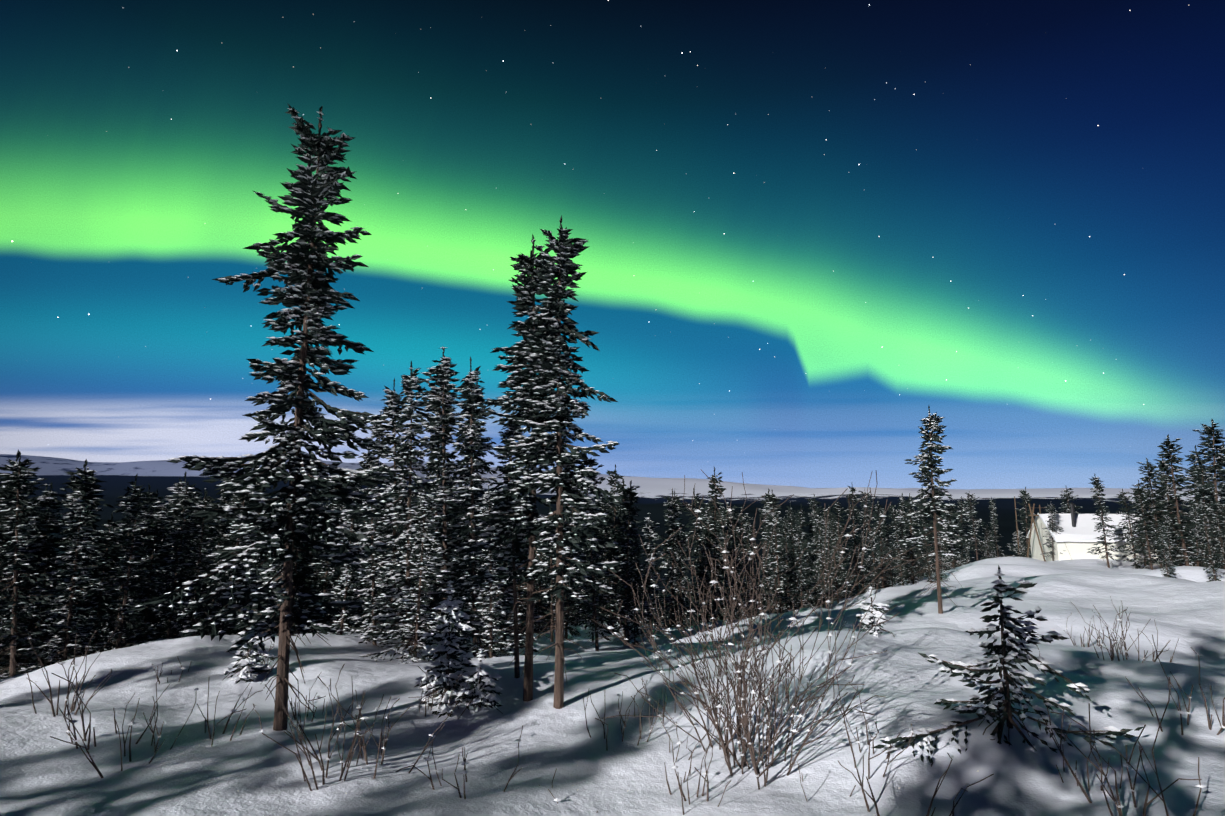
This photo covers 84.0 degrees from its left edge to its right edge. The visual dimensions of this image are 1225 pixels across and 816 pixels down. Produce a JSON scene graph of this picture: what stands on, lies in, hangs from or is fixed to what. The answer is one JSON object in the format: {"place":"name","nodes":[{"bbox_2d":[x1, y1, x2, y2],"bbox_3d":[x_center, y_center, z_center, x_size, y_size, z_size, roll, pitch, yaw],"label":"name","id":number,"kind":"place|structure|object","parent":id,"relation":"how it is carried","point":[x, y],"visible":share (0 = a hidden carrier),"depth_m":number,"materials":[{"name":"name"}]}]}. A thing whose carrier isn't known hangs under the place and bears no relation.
{"place":"outdoors","nodes":[
{"label":"outdoors","id":0,"kind":"place"},
{"bbox_2d":[0,454,1224,815],"bbox_3d":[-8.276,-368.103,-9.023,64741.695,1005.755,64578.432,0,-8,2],"label":"terrain","id":1,"kind":"structure","parent":0,"point":[252,770],"depth_m":5.52,"materials":[{"name":"white snow"}]},
{"bbox_2d":[0,478,29,679],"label":"spruce","id":2,"kind":"object","parent":1,"relation":"on","point":[20,651],"visible":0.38,"depth_m":8.09,"materials":[{"name":"green plant"}]},
{"bbox_2d":[0,449,43,663],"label":"forest spruce","id":3,"kind":"object","parent":1,"relation":"on","point":[20,532],"visible":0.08,"depth_m":9.52,"materials":[{"name":"green plant"}]},
{"bbox_2d":[0,482,70,672],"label":"forest spruce","id":4,"kind":"object","parent":1,"relation":"on","point":[42,532],"visible":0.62,"depth_m":8.80,"materials":[{"name":"green plant"}]},
{"bbox_2d":[0,451,75,676],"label":"spruce","id":5,"kind":"object","parent":1,"relation":"on","point":[13,480],"visible":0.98,"depth_m":7.86,"materials":[{"name":"green plant"}]},
{"bbox_2d":[4,483,91,671],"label":"spruce","id":6,"kind":"object","parent":1,"relation":"on","point":[33,547],"visible":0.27,"depth_m":8.82,"materials":[{"name":"green plant"}]},
{"bbox_2d":[4,459,109,673],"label":"spruce","id":7,"kind":"object","parent":1,"relation":"on","point":[87,477],"visible":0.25,"depth_m":10.85,"materials":[{"name":"green plant"}]},
{"bbox_2d":[0,491,114,677],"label":"spruce","id":8,"kind":"object","parent":1,"relation":"on","point":[82,513],"visible":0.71,"depth_m":8.45,"materials":[{"name":"green plant"}]},
{"bbox_2d":[27,615,121,716],"bbox_3d":[-4.374,2.163,5.504,0.568,0.812,0.709,5,-9,-31],"label":"shrub","id":9,"kind":"object","parent":1,"relation":"on","point":[66,699],"visible":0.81,"depth_m":5.35,"materials":[{"name":"brown plant"}]},
{"bbox_2d":[57,466,127,659],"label":"forest spruce","id":10,"kind":"object","parent":1,"relation":"on","point":[94,530],"visible":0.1,"depth_m":12.50,"materials":[{"name":"green plant"}]},
{"bbox_2d":[68,513,127,653],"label":"spruce","id":11,"kind":"object","parent":1,"relation":"on","point":[109,541],"visible":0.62,"depth_m":9.87,"materials":[{"name":"green plant"}]},
{"bbox_2d":[52,648,157,749],"bbox_3d":[-3.622,2.115,4.846,0.621,0.794,0.340,6,-10,-38],"label":"shrub","id":12,"kind":"object","parent":1,"relation":"on","point":[69,731],"visible":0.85,"depth_m":4.75,"materials":[{"name":"brown plant"}]},
{"bbox_2d":[83,487,152,651],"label":"spruce","id":13,"kind":"object","parent":1,"relation":"on","point":[136,506],"visible":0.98,"depth_m":8.61,"materials":[{"name":"green plant"}]},
{"bbox_2d":[50,670,198,777],"bbox_3d":[-3.195,2.187,4.513,0.460,0.640,1.179,0,-8,3],"label":"shrub","id":14,"kind":"object","parent":1,"relation":"on","point":[131,723],"visible":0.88,"depth_m":4.54,"materials":[{"name":"brown plant"}]},
{"bbox_2d":[80,473,169,650],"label":"forest spruce","id":15,"kind":"object","parent":1,"relation":"on","point":[135,490],"visible":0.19,"depth_m":14.20,"materials":[{"name":"green plant"}]},
{"bbox_2d":[107,504,161,648],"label":"spruce","id":16,"kind":"object","parent":1,"relation":"on","point":[148,524],"visible":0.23,"depth_m":12.29,"materials":[{"name":"green plant"}]},
{"bbox_2d":[97,518,182,652],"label":"spruce","id":17,"kind":"object","parent":1,"relation":"on","point":[155,529],"visible":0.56,"depth_m":9.79,"materials":[{"name":"green plant"}]},
{"bbox_2d":[128,505,201,644],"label":"spruce","id":18,"kind":"object","parent":1,"relation":"on","point":[181,534],"visible":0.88,"depth_m":9.12,"materials":[{"name":"green plant"}]},
{"bbox_2d":[124,482,210,642],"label":"forest spruce","id":19,"kind":"object","parent":1,"relation":"on","point":[185,501],"visible":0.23,"depth_m":9.99,"materials":[{"name":"green plant"}]},
{"bbox_2d":[122,488,240,643],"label":"forest spruce","id":20,"kind":"object","parent":1,"relation":"on","point":[170,519],"visible":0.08,"depth_m":12.37,"materials":[{"name":"green plant"}]},
{"bbox_2d":[158,491,233,635],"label":"spruce","id":21,"kind":"object","parent":1,"relation":"on","point":[202,533],"visible":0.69,"depth_m":9.15,"materials":[{"name":"green plant"}]},
{"bbox_2d":[165,489,278,638],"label":"spruce","id":22,"kind":"object","parent":1,"relation":"on","point":[236,504],"visible":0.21,"depth_m":10.06,"materials":[{"name":"green plant"}]},
{"bbox_2d":[221,626,275,682],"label":"sapling","id":23,"kind":"object","parent":1,"relation":"on","point":[246,668],"visible":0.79,"depth_m":6.80,"materials":[{"name":"white plant"}]},
{"bbox_2d":[225,524,276,636],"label":"spruce","id":24,"kind":"object","parent":1,"relation":"on","point":[246,541],"visible":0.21,"depth_m":9.51,"materials":[{"name":"green plant"}]},
{"bbox_2d":[128,104,399,730],"bbox_3d":[-2.502,0.030,5.421,1.620,5.400,1.561,2,-8,-13],"label":"tall spruce","id":25,"kind":"object","parent":1,"relation":"on","point":[313,294],"visible":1,"depth_m":5.42,"materials":[{"name":"green plant"}]},
{"bbox_2d":[262,529,319,634],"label":"forest spruce","id":26,"kind":"object","parent":1,"relation":"on","point":[298,580],"visible":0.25,"depth_m":11.37,"materials":[{"name":"green plant"}]},
{"bbox_2d":[254,628,373,790],"bbox_3d":[-1.919,2.030,4.497,0.719,1.067,0.607,2,-8,-13],"label":"shrub","id":27,"kind":"object","parent":1,"relation":"on","point":[348,763],"visible":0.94,"depth_m":4.44,"materials":[{"name":"brown plant"}]},
{"bbox_2d":[291,495,354,632],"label":"forest spruce","id":28,"kind":"object","parent":1,"relation":"on","point":[321,580],"visible":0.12,"depth_m":12.13,"materials":[{"name":"green plant"}]},
{"bbox_2d":[308,503,366,631],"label":"forest spruce","id":29,"kind":"object","parent":1,"relation":"on","point":[330,588],"visible":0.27,"depth_m":11.22,"materials":[{"name":"green plant"}]},
{"bbox_2d":[320,469,370,634],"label":"spruce","id":30,"kind":"object","parent":1,"relation":"on","point":[346,583],"visible":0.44,"depth_m":9.61,"materials":[{"name":"green plant"}]},
{"bbox_2d":[324,410,410,634],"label":"spruce","id":31,"kind":"object","parent":1,"relation":"on","point":[375,433],"visible":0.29,"depth_m":11.31,"materials":[{"name":"green plant"}]},
{"bbox_2d":[310,377,440,639],"bbox_3d":[-3.282,1.665,10.208,1.686,4.248,1.902,-2,-8,11],"label":"spruce","id":32,"kind":"object","parent":1,"relation":"on","point":[392,410],"visible":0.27,"depth_m":10.14,"materials":[{"name":"green plant"}]},
{"bbox_2d":[349,447,404,647],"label":"spruce","id":33,"kind":"object","parent":1,"relation":"on","point":[377,606],"visible":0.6,"depth_m":9.16,"materials":[{"name":"green plant"}]},
{"bbox_2d":[330,676,468,778],"bbox_3d":[-1.517,2.249,4.748,0.864,0.755,0.652,4,-9,-28],"label":"shrub","id":34,"kind":"object","parent":1,"relation":"on","point":[381,738],"visible":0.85,"depth_m":4.74,"materials":[{"name":"brown plant"}]},
{"bbox_2d":[359,485,450,663],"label":"spruce","id":35,"kind":"object","parent":1,"relation":"on","point":[418,620],"visible":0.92,"depth_m":8.44,"materials":[{"name":"green plant"}]},
{"bbox_2d":[363,361,450,651],"bbox_3d":[-2.626,1.401,9.099,1.191,4.206,1.160,-3,-8,18],"label":"spruce","id":36,"kind":"object","parent":1,"relation":"on","point":[411,382],"visible":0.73,"depth_m":9.09,"materials":[{"name":"green plant"}]},
{"bbox_2d":[395,385,478,637],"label":"spruce","id":37,"kind":"object","parent":1,"relation":"on","point":[429,464],"visible":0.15,"depth_m":11.05,"materials":[{"name":"green plant"}]},
{"bbox_2d":[386,347,500,654],"bbox_3d":[-2.376,1.378,9.555,1.628,4.845,1.743,-1,-9,-8],"label":"spruce","id":38,"kind":"object","parent":1,"relation":"on","point":[443,372],"visible":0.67,"depth_m":9.91,"materials":[{"name":"green plant"}]},
{"bbox_2d":[408,580,489,717],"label":"sapling","id":39,"kind":"object","parent":1,"relation":"on","point":[439,675],"visible":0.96,"depth_m":6.11,"materials":[{"name":"green plant"}]},
{"bbox_2d":[396,725,522,798],"bbox_3d":[-0.971,2.328,4.282,0.581,0.567,0.621,-5,-9,31],"label":"shrub","id":40,"kind":"object","parent":1,"relation":"on","point":[465,763],"visible":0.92,"depth_m":4.38,"materials":[{"name":"brown plant"}]},
{"bbox_2d":[447,648,502,719],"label":"sapling","id":41,"kind":"object","parent":1,"relation":"on","point":[479,679],"visible":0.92,"depth_m":6.03,"materials":[{"name":"green plant"}]},
{"bbox_2d":[448,382,502,638],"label":"spruce","id":42,"kind":"object","parent":1,"relation":"on","point":[487,447],"visible":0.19,"depth_m":11.51,"materials":[{"name":"green plant"}]},
{"bbox_2d":[421,357,542,658],"bbox_3d":[-1.857,1.573,9.676,1.789,4.684,1.997,1,-8,-4],"label":"spruce","id":43,"kind":"object","parent":1,"relation":"on","point":[469,391],"visible":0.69,"depth_m":9.58,"materials":[{"name":"green plant"}]},
{"bbox_2d":[458,411,526,655],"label":"spruce","id":44,"kind":"object","parent":1,"relation":"on","point":[512,430],"visible":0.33,"depth_m":10.68,"materials":[{"name":"green plant"}]},
{"bbox_2d":[465,484,523,657],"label":"spruce","id":45,"kind":"object","parent":1,"relation":"on","point":[488,503],"visible":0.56,"depth_m":8.98,"materials":[{"name":"green plant"}]},
{"bbox_2d":[474,470,545,677],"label":"spruce tree","id":46,"kind":"object","parent":1,"relation":"on","point":[509,556],"visible":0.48,"depth_m":6.83,"materials":[{"name":"green plant"}]},
{"bbox_2d":[467,234,587,701],"bbox_3d":[-0.778,0.582,6.500,1.089,4.746,1.045,-1,-8,5],"label":"spruce tree","id":47,"kind":"object","parent":1,"relation":"on","point":[522,505],"visible":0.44,"depth_m":6.43,"materials":[{"name":"green plant"}]},
{"bbox_2d":[536,508,569,641],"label":"forest spruce","id":48,"kind":"object","parent":1,"relation":"on","point":[553,601],"visible":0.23,"depth_m":13.17,"materials":[{"name":"green plant"}]},
{"bbox_2d":[498,215,624,708],"bbox_3d":[-0.468,0.524,6.289,1.154,4.800,1.230,-2,-8,12],"label":"spruce tree","id":49,"kind":"object","parent":1,"relation":"on","point":[543,383],"visible":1,"depth_m":6.25,"materials":[{"name":"green plant"}]},
{"bbox_2d":[545,491,590,638],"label":"forest spruce","id":50,"kind":"object","parent":1,"relation":"on","point":[572,603],"visible":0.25,"depth_m":13.70,"materials":[{"name":"green plant"}]},
{"bbox_2d":[564,453,626,650],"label":"spruce","id":51,"kind":"object","parent":1,"relation":"on","point":[591,462],"visible":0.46,"depth_m":12.07,"materials":[{"name":"green plant"}]},
{"bbox_2d":[596,498,623,627],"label":"forest spruce","id":52,"kind":"object","parent":1,"relation":"on","point":[603,508],"visible":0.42,"depth_m":14.85,"materials":[{"name":"green plant"}]},
{"bbox_2d":[581,464,651,621],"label":"spruce","id":53,"kind":"object","parent":1,"relation":"on","point":[614,482],"visible":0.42,"depth_m":15.82,"materials":[{"name":"green plant"}]},
{"bbox_2d":[603,503,652,642],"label":"forest spruce","id":54,"kind":"object","parent":1,"relation":"on","point":[618,523],"visible":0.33,"depth_m":13.79,"materials":[{"name":"green plant"}]},
{"bbox_2d":[603,480,656,645],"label":"spruce","id":55,"kind":"object","parent":1,"relation":"on","point":[628,521],"visible":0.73,"depth_m":13.09,"materials":[{"name":"green plant"}]},
{"bbox_2d":[619,535,647,647],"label":"spruce","id":56,"kind":"object","parent":1,"relation":"on","point":[634,577],"visible":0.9,"depth_m":12.40,"materials":[{"name":"green plant"}]},
{"bbox_2d":[630,513,667,637],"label":"spruce","id":57,"kind":"object","parent":1,"relation":"on","point":[650,526],"visible":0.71,"depth_m":14.08,"materials":[{"name":"green plant"}]},
{"bbox_2d":[651,490,694,627],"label":"spruce","id":58,"kind":"object","parent":1,"relation":"on","point":[673,504],"visible":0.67,"depth_m":17.48,"materials":[{"name":"green plant"}]},
{"bbox_2d":[654,488,691,626],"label":"forest spruce","id":59,"kind":"object","parent":1,"relation":"on","point":[663,566],"visible":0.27,"depth_m":31.67,"materials":[{"name":"green plant"}]},
{"bbox_2d":[651,529,702,627],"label":"spruce","id":60,"kind":"object","parent":1,"relation":"on","point":[678,559],"visible":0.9,"depth_m":14.53,"materials":[{"name":"green plant"}]},
{"bbox_2d":[664,713,730,814],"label":"shrub","id":61,"kind":"object","parent":1,"relation":"on","point":[706,772],"visible":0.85,"depth_m":4.36,"materials":[{"name":"brown plant"}]},
{"bbox_2d":[675,488,729,624],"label":"forest spruce","id":62,"kind":"object","parent":1,"relation":"on","point":[693,522],"visible":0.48,"depth_m":22.07,"materials":[{"name":"green plant"}]},
{"bbox_2d":[690,503,719,621],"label":"forest spruce","id":63,"kind":"object","parent":1,"relation":"on","point":[707,532],"visible":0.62,"depth_m":15.59,"materials":[{"name":"green plant"}]},
{"bbox_2d":[687,467,738,619],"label":"spruce","id":64,"kind":"object","parent":1,"relation":"on","point":[716,514],"visible":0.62,"depth_m":16.50,"materials":[{"name":"green plant"}]},
{"bbox_2d":[601,582,845,773],"bbox_3d":[0.792,2.003,5.040,1.462,1.377,1.266,-6,-10,38],"label":"shrub","id":65,"kind":"object","parent":1,"relation":"on","point":[742,754],"visible":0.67,"depth_m":5.02,"materials":[{"name":"brown plant"}]},
{"bbox_2d":[717,506,752,619],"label":"spruce","id":66,"kind":"object","parent":1,"relation":"on","point":[734,521],"visible":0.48,"depth_m":17.39,"materials":[{"name":"green plant"}]},
{"bbox_2d":[736,520,758,616],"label":"forest spruce","id":67,"kind":"object","parent":1,"relation":"on","point":[747,538],"visible":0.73,"depth_m":15.74,"materials":[{"name":"green plant"}]},
{"bbox_2d":[592,470,918,789],"bbox_3d":[0.838,1.564,4.957,2.255,2.271,2.445,3,-8,-18],"label":"shrub","id":68,"kind":"object","parent":1,"relation":"on","point":[742,710],"visible":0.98,"depth_m":4.70,"materials":[{"name":"brown plant"}]},
{"bbox_2d":[760,490,800,613],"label":"spruce","id":69,"kind":"object","parent":1,"relation":"on","point":[771,502],"visible":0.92,"depth_m":19.88,"materials":[{"name":"green plant"}]},
{"bbox_2d":[774,505,817,611],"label":"forest spruce","id":70,"kind":"object","parent":1,"relation":"on","point":[801,523],"visible":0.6,"depth_m":19.22,"materials":[{"name":"green plant"}]},
{"bbox_2d":[786,523,815,607],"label":"forest spruce","id":71,"kind":"object","parent":1,"relation":"on","point":[798,534],"visible":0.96,"depth_m":16.24,"materials":[{"name":"green plant"}]},
{"bbox_2d":[792,495,842,607],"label":"spruce","id":72,"kind":"object","parent":1,"relation":"on","point":[814,503],"visible":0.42,"depth_m":21.72,"materials":[{"name":"green plant"}]},
{"bbox_2d":[806,510,839,608],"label":"forest spruce","id":73,"kind":"object","parent":1,"relation":"on","point":[818,538],"visible":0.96,"depth_m":16.15,"materials":[{"name":"green plant"}]},
{"bbox_2d":[812,501,856,598],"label":"spruce","id":74,"kind":"object","parent":1,"relation":"on","point":[837,507],"visible":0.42,"depth_m":25.11,"materials":[{"name":"green plant"}]},
{"bbox_2d":[823,517,855,603],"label":"forest spruce","id":75,"kind":"object","parent":1,"relation":"on","point":[832,533],"visible":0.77,"depth_m":19.14,"materials":[{"name":"green plant"}]},
{"bbox_2d":[836,486,874,595],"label":"spruce","id":76,"kind":"object","parent":1,"relation":"on","point":[851,497],"visible":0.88,"depth_m":20.38,"materials":[{"name":"green plant"}]},
{"bbox_2d":[848,488,893,588],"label":"spruce","id":77,"kind":"object","parent":1,"relation":"on","point":[869,561],"visible":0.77,"depth_m":23.87,"materials":[{"name":"green plant"}]},
{"bbox_2d":[855,586,893,636],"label":"sapling","id":78,"kind":"object","parent":1,"relation":"on","point":[876,611],"visible":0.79,"depth_m":7.85,"materials":[{"name":"white plant"}]},
{"bbox_2d":[836,683,913,778],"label":"shrub","id":79,"kind":"object","parent":1,"relation":"on","point":[888,749],"visible":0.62,"depth_m":4.55,"materials":[{"name":"brown plant"}]},
{"bbox_2d":[865,501,899,588],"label":"forest spruce","id":80,"kind":"object","parent":1,"relation":"on","point":[878,509],"visible":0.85,"depth_m":19.12,"materials":[{"name":"green plant"}]},
{"bbox_2d":[886,505,913,585],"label":"spruce","id":81,"kind":"object","parent":1,"relation":"on","point":[893,511],"visible":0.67,"depth_m":21.64,"materials":[{"name":"green plant"}]},
{"bbox_2d":[898,494,927,583],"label":"forest spruce","id":82,"kind":"object","parent":1,"relation":"on","point":[906,531],"visible":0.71,"depth_m":20.75,"materials":[{"name":"green plant"}]},
{"bbox_2d":[838,704,993,815],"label":"shrub","id":83,"kind":"object","parent":1,"relation":"on","point":[874,801],"visible":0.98,"depth_m":3.88,"materials":[{"name":"brown plant"}]},
{"bbox_2d":[892,406,976,613],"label":"spruce tree","id":84,"kind":"object","parent":1,"relation":"on","point":[934,495],"visible":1,"depth_m":11.66,"materials":[{"name":"green plant"}]},
{"bbox_2d":[960,491,995,560],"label":"spruce","id":85,"kind":"object","parent":1,"relation":"on","point":[972,508],"visible":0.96,"depth_m":26.02,"materials":[{"name":"green plant"}]},
{"bbox_2d":[872,565,1142,796],"bbox_3d":[2.548,1.966,4.619,1.710,1.733,1.810,-5,-9,34],"label":"spruce","id":86,"kind":"object","parent":1,"relation":"on","point":[1006,653],"visible":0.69,"depth_m":4.77,"materials":[{"name":"green plant"}]},
{"bbox_2d":[1002,487,1034,557],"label":"spruce","id":87,"kind":"object","parent":1,"relation":"on","point":[1024,495],"visible":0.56,"depth_m":32.04,"materials":[{"name":"green plant"}]},
{"bbox_2d":[1026,502,1162,565],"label":"tent wall","id":88,"kind":"structure","parent":1,"relation":"on","point":[1076,538],"depth_m":27.17,"materials":[{"name":"fabric"}]},
{"bbox_2d":[1087,473,1123,567],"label":"spruce","id":89,"kind":"object","parent":1,"relation":"on","point":[1102,523],"visible":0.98,"depth_m":23.12,"materials":[{"name":"green plant"}]},
{"bbox_2d":[1070,596,1169,662],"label":"shrub","id":90,"kind":"object","parent":1,"relation":"on","point":[1112,656],"visible":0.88,"depth_m":7.29,"materials":[{"name":"brown plant"}]},
{"bbox_2d":[1047,677,1205,815],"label":"shrub","id":91,"kind":"object","parent":1,"relation":"on","point":[1127,765],"visible":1,"depth_m":3.57,"materials":[{"name":"brown plant"}]},
{"bbox_2d":[1109,488,1152,568],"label":"spruce","id":92,"kind":"object","parent":1,"relation":"on","point":[1130,514],"visible":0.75,"depth_m":23.46,"materials":[{"name":"green plant"}]},
{"bbox_2d":[1122,485,1177,569],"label":"spruce","id":93,"kind":"object","parent":1,"relation":"on","point":[1144,517],"visible":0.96,"depth_m":21.35,"materials":[{"name":"green plant"}]},
{"bbox_2d":[1132,458,1178,568],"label":"spruce","id":94,"kind":"object","parent":1,"relation":"on","point":[1150,474],"visible":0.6,"depth_m":22.51,"materials":[{"name":"green plant"}]},
{"bbox_2d":[1125,635,1224,734],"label":"shrub","id":95,"kind":"object","parent":1,"relation":"on","point":[1222,726],"visible":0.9,"depth_m":4.78,"materials":[{"name":"brown plant"}]},
{"bbox_2d":[1150,434,1206,565],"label":"spruce","id":96,"kind":"object","parent":1,"relation":"on","point":[1168,455],"visible":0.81,"depth_m":21.41,"materials":[{"name":"green plant"}]},
{"bbox_2d":[1181,505,1210,566],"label":"spruce","id":97,"kind":"object","parent":1,"relation":"on","point":[1195,512],"visible":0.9,"depth_m":19.01,"materials":[{"name":"green plant"}]},
{"bbox_2d":[1173,419,1224,567],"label":"spruce","id":98,"kind":"object","parent":1,"relation":"on","point":[1208,442],"visible":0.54,"depth_m":21.57,"materials":[{"name":"green plant"}]},
{"bbox_2d":[1179,460,1224,565],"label":"spruce","id":99,"kind":"object","parent":1,"relation":"on","point":[1200,476],"visible":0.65,"depth_m":20.08,"materials":[{"name":"green plant"}]},
{"bbox_2d":[1196,503,1224,581],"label":"forest spruce","id":100,"kind":"object","parent":1,"relation":"on","point":[1207,532],"visible":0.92,"depth_m":16.42,"materials":[{"name":"green plant"}]},
{"bbox_2d":[1201,499,1224,568],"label":"spruce","id":101,"kind":"object","parent":1,"relation":"on","point":[1218,532],"visible":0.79,"depth_m":18.31,"materials":[{"name":"green plant"}]},
{"bbox_2d":[0,0,1224,488],"label":"sky","id":102,"kind":"structure","parent":0,"point":[811,228],"materials":[{"name":"blue"}]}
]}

